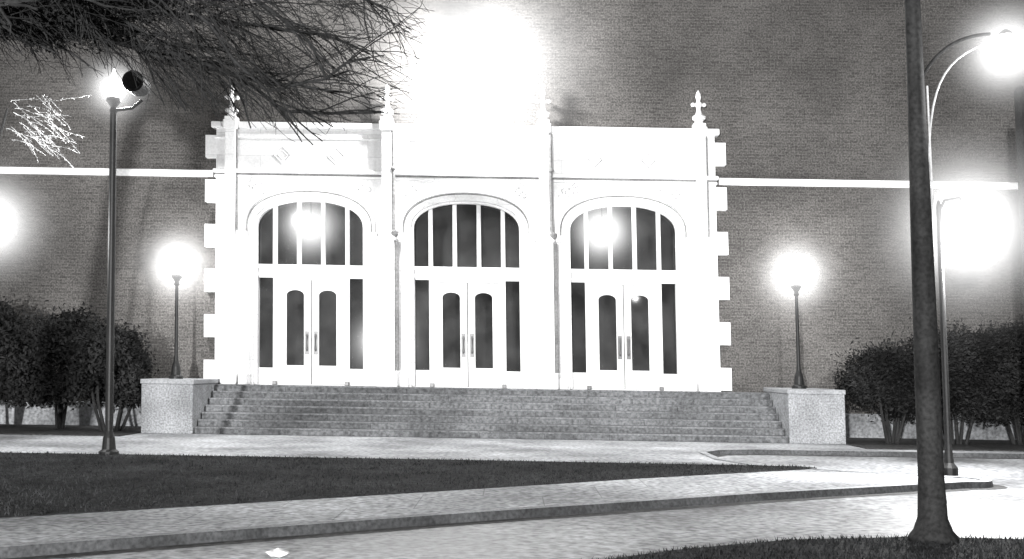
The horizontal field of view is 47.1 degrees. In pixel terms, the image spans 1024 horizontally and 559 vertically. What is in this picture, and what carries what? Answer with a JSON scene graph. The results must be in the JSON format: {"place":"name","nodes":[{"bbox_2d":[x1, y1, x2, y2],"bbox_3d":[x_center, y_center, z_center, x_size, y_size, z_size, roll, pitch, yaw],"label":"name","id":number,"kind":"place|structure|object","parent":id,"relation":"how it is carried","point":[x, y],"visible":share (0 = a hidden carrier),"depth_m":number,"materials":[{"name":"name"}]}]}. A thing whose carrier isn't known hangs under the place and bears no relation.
{"place":"outdoors","nodes":[
{"label":"outdoors","id":0,"kind":"place"},
{"bbox_2d":[0,94,91,168],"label":"branch","id":1,"kind":"object","parent":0,"point":[29,131],"visible":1,"depth_m":21.36,"materials":[{"name":"white plant"}]},
{"bbox_2d":[0,451,816,517],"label":"lawn","id":2,"kind":"structure","parent":0,"point":[47,483],"depth_m":16.89,"materials":[{"name":"black plant"}]},
{"bbox_2d":[99,69,150,454],"bbox_3d":[-7.091,-0.821,20.830,2.600,7.805,2.600,-1,-4,0],"label":"street lamp","id":3,"kind":"object","parent":2,"relation":"on","point":[114,87],"visible":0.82,"depth_m":20.72,"materials":[{"name":"black metal"}]},
{"bbox_2d":[0,0,432,144],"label":"bare branched tree","id":4,"kind":"object","parent":2,"relation":"on","point":[68,21],"visible":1,"depth_m":15.48,"materials":[{"name":"black plant"}]},
{"bbox_2d":[211,121,719,391],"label":"portal trim","id":5,"kind":"structure","parent":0,"point":[403,381],"depth_m":29.96,"materials":[{"name":"white stone"}]},
{"bbox_2d":[0,469,951,543],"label":"sidewalk","id":6,"kind":"structure","parent":0,"point":[71,526],"depth_m":13.82,"materials":[{"name":"concrete"}]},
{"bbox_2d":[0,433,1023,480],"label":"pavement","id":7,"kind":"structure","parent":0,"point":[663,452],"depth_m":23.67,"materials":[{"name":"concrete"}]},
{"bbox_2d":[140,378,219,433],"bbox_3d":[-7.969,3.029,28.447,1.240,1.283,2.665,-1,-4,0],"label":"stone pedestal","id":8,"kind":"object","parent":7,"relation":"on","point":[172,406],"visible":0.77,"depth_m":27.16,"materials":[{"name":"grey stone"}]},
{"bbox_2d":[166,247,187,378],"bbox_3d":[-8.150,0.072,28.586,3.800,4.675,3.800,-1,-4,0],"label":"street lamp","id":9,"kind":"object","parent":8,"relation":"on","point":[177,265],"visible":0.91,"depth_m":28.44,"materials":[{"name":"black metal"}]},
{"bbox_2d":[220,84,714,391],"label":"portal buttresses","id":10,"kind":"structure","parent":7,"relation":"on","point":[387,374],"depth_m":29.66,"materials":[{"name":"white stone"}]},
{"bbox_2d":[215,153,716,237],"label":"undercut mouldings","id":11,"kind":"object","parent":10,"relation":"attached to","point":[469,193],"visible":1,"depth_m":30.00,"materials":[{"name":"stone"}]},
{"bbox_2d":[258,202,680,390],"bbox_3d":[-1.146,0.334,30.174,10.880,5.172,0.180,-1,-4,0],"label":"door and window frames","id":12,"kind":"structure","parent":10,"relation":"attached to","point":[629,284],"depth_m":30.12,"materials":[{"name":"white wood"}]},
{"bbox_2d":[272,331,663,390],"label":"door handles","id":13,"kind":"object","parent":12,"relation":"attached to","point":[463,344],"depth_m":30.04,"materials":[{"name":"white metal"}]},
{"bbox_2d":[236,130,709,372],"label":"corner shafts","id":14,"kind":"object","parent":10,"relation":"attached to","point":[394,233],"visible":1,"depth_m":29.61,"materials":[{"name":"stone"}]},
{"bbox_2d":[597,208,606,233],"bbox_3d":[2.385,-1.279,30.986,3.200,3.200,3.200,-1,-4,0],"label":"pendant light","id":15,"kind":"object","parent":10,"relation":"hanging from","point":[601,228],"visible":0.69,"depth_m":31.02,"materials":[{"name":"white glass"}]},
{"bbox_2d":[194,384,787,442],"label":"entrance stairs","id":16,"kind":"structure","parent":7,"relation":"on","point":[491,413],"depth_m":28.15,"materials":[{"name":"stone"}]},
{"bbox_2d":[0,0,1023,414],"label":"brick wall","id":17,"kind":"structure","parent":7,"relation":"on","point":[802,88],"depth_m":30.38,"materials":[{"name":"brick"}]},
{"bbox_2d":[445,37,466,55],"bbox_3d":[-0.966,-5.377,29.498,10.560,8.800,8.800,-1,-4,0],"label":"wall floodlight","id":18,"kind":"object","parent":17,"relation":"attached to","point":[455,46],"depth_m":29.45,"materials":[{"name":"white glass"}]},
{"bbox_2d":[258,202,676,389],"bbox_3d":[-1.147,0.240,32.307,12.800,5.938,3.740,-1,-4,0],"label":"vestibule interior","id":19,"kind":"object","parent":17,"relation":"attached to","point":[490,237],"depth_m":34.09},
{"bbox_2d":[306,202,315,228],"bbox_3d":[-5.317,-1.400,31.002,3.200,3.200,3.200,-1,-4,0],"label":"pendant light","id":20,"kind":"object","parent":19,"relation":"hanging from","point":[310,223],"visible":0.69,"depth_m":31.04,"materials":[{"name":"white glass"}]},
{"bbox_2d":[204,128,731,411],"bbox_3d":[-1.150,-0.003,30.139,13.320,8.145,0.600,-1,-4,0],"label":"portal facing","id":21,"kind":"object","parent":17,"relation":"attached to","point":[365,155],"visible":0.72,"depth_m":30.01,"materials":[{"name":"white stone"}]},
{"bbox_2d":[0,167,1017,189],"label":"stone band course","id":22,"kind":"object","parent":17,"relation":"attached to","point":[722,181],"visible":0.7,"depth_m":30.21,"materials":[{"name":"white stone"}]},
{"bbox_2d":[0,400,1023,439],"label":"plinth","id":23,"kind":"structure","parent":7,"relation":"on","point":[859,426],"depth_m":29.76,"materials":[{"name":"concrete"}]},
{"bbox_2d":[0,424,1023,451],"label":"planting bed","id":24,"kind":"object","parent":7,"relation":"on","point":[864,443],"visible":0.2,"depth_m":27.18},
{"bbox_2d":[0,296,52,405],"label":"shrub","id":25,"kind":"object","parent":24,"relation":"on","point":[10,319],"visible":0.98,"depth_m":27.38,"materials":[{"name":"black plant"}]},
{"bbox_2d":[0,300,125,428],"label":"shrub","id":26,"kind":"object","parent":24,"relation":"on","point":[65,326],"visible":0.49,"depth_m":27.69,"materials":[{"name":"black plant"}]},
{"bbox_2d":[23,317,158,430],"bbox_3d":[-9.939,2.251,27.672,2.742,2.693,2.774,-1,-4,0],"label":"shrub","id":27,"kind":"object","parent":24,"relation":"on","point":[89,367],"visible":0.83,"depth_m":27.29,"materials":[{"name":"black plant"}]},
{"bbox_2d":[829,331,968,443],"bbox_3d":[9.190,2.531,27.552,3.039,2.662,2.957,-1,-4,0],"label":"shrub","id":28,"kind":"object","parent":24,"relation":"on","point":[879,370],"visible":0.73,"depth_m":27.32,"materials":[{"name":"black plant"}]},
{"bbox_2d":[876,317,1023,443],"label":"shrub","id":29,"kind":"object","parent":24,"relation":"on","point":[962,354],"visible":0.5,"depth_m":27.10,"materials":[{"name":"black plant"}]},
{"bbox_2d":[953,313,1023,444],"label":"shrub","id":30,"kind":"object","parent":24,"relation":"on","point":[1009,339],"visible":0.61,"depth_m":27.47,"materials":[{"name":"black plant"}]},
{"bbox_2d":[763,387,845,443],"bbox_3d":[7.040,3.265,28.415,1.350,1.286,2.665,-1,-4,0],"label":"stone pedestal","id":31,"kind":"object","parent":7,"relation":"on","point":[811,416],"visible":0.94,"depth_m":27.12,"materials":[{"name":"grey stone"}]},
{"bbox_2d":[784,256,806,388],"bbox_3d":[6.904,0.308,28.553,3.800,4.675,3.800,-1,-4,0],"label":"street lamp","id":32,"kind":"object","parent":31,"relation":"on","point":[795,273],"visible":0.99,"depth_m":28.41,"materials":[{"name":"black metal"}]},
{"bbox_2d":[53,455,1023,558],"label":"road","id":33,"kind":"structure","parent":0,"point":[985,513],"depth_m":12.77,"materials":[{"name":"concrete"}]},
{"bbox_2d":[266,548,289,556],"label":"paper litter","id":34,"kind":"object","parent":33,"relation":"on","point":[278,552],"visible":1,"depth_m":10.40,"materials":[{"name":"white paper"}]},
{"bbox_2d":[0,449,1023,558],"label":"kerb","id":35,"kind":"structure","parent":33,"relation":"on","point":[108,545],"depth_m":13.09,"materials":[{"name":"concrete"}]},
{"bbox_2d":[581,531,1023,558],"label":"grass island","id":36,"kind":"structure","parent":33,"relation":"on","point":[884,547],"depth_m":10.83,"materials":[{"name":"plant"}]},
{"bbox_2d":[905,0,1023,543],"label":"street light pole","id":37,"kind":"object","parent":36,"relation":"on","point":[1005,48],"visible":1,"depth_m":11.75,"materials":[{"name":"metal"}]},
{"bbox_2d":[936,196,988,475],"bbox_3d":[7.527,-0.287,19.372,5.800,6.951,5.800,-1,-4,0],"label":"street lamp","id":38,"kind":"object","parent":33,"relation":"on","point":[967,227],"visible":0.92,"depth_m":19.21,"materials":[{"name":"black metal"}]},
{"bbox_2d":[1014,86,1023,318],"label":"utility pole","id":39,"kind":"object","parent":33,"relation":"on","point":[1019,106],"visible":1,"depth_m":23.68,"materials":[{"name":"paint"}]}
]}

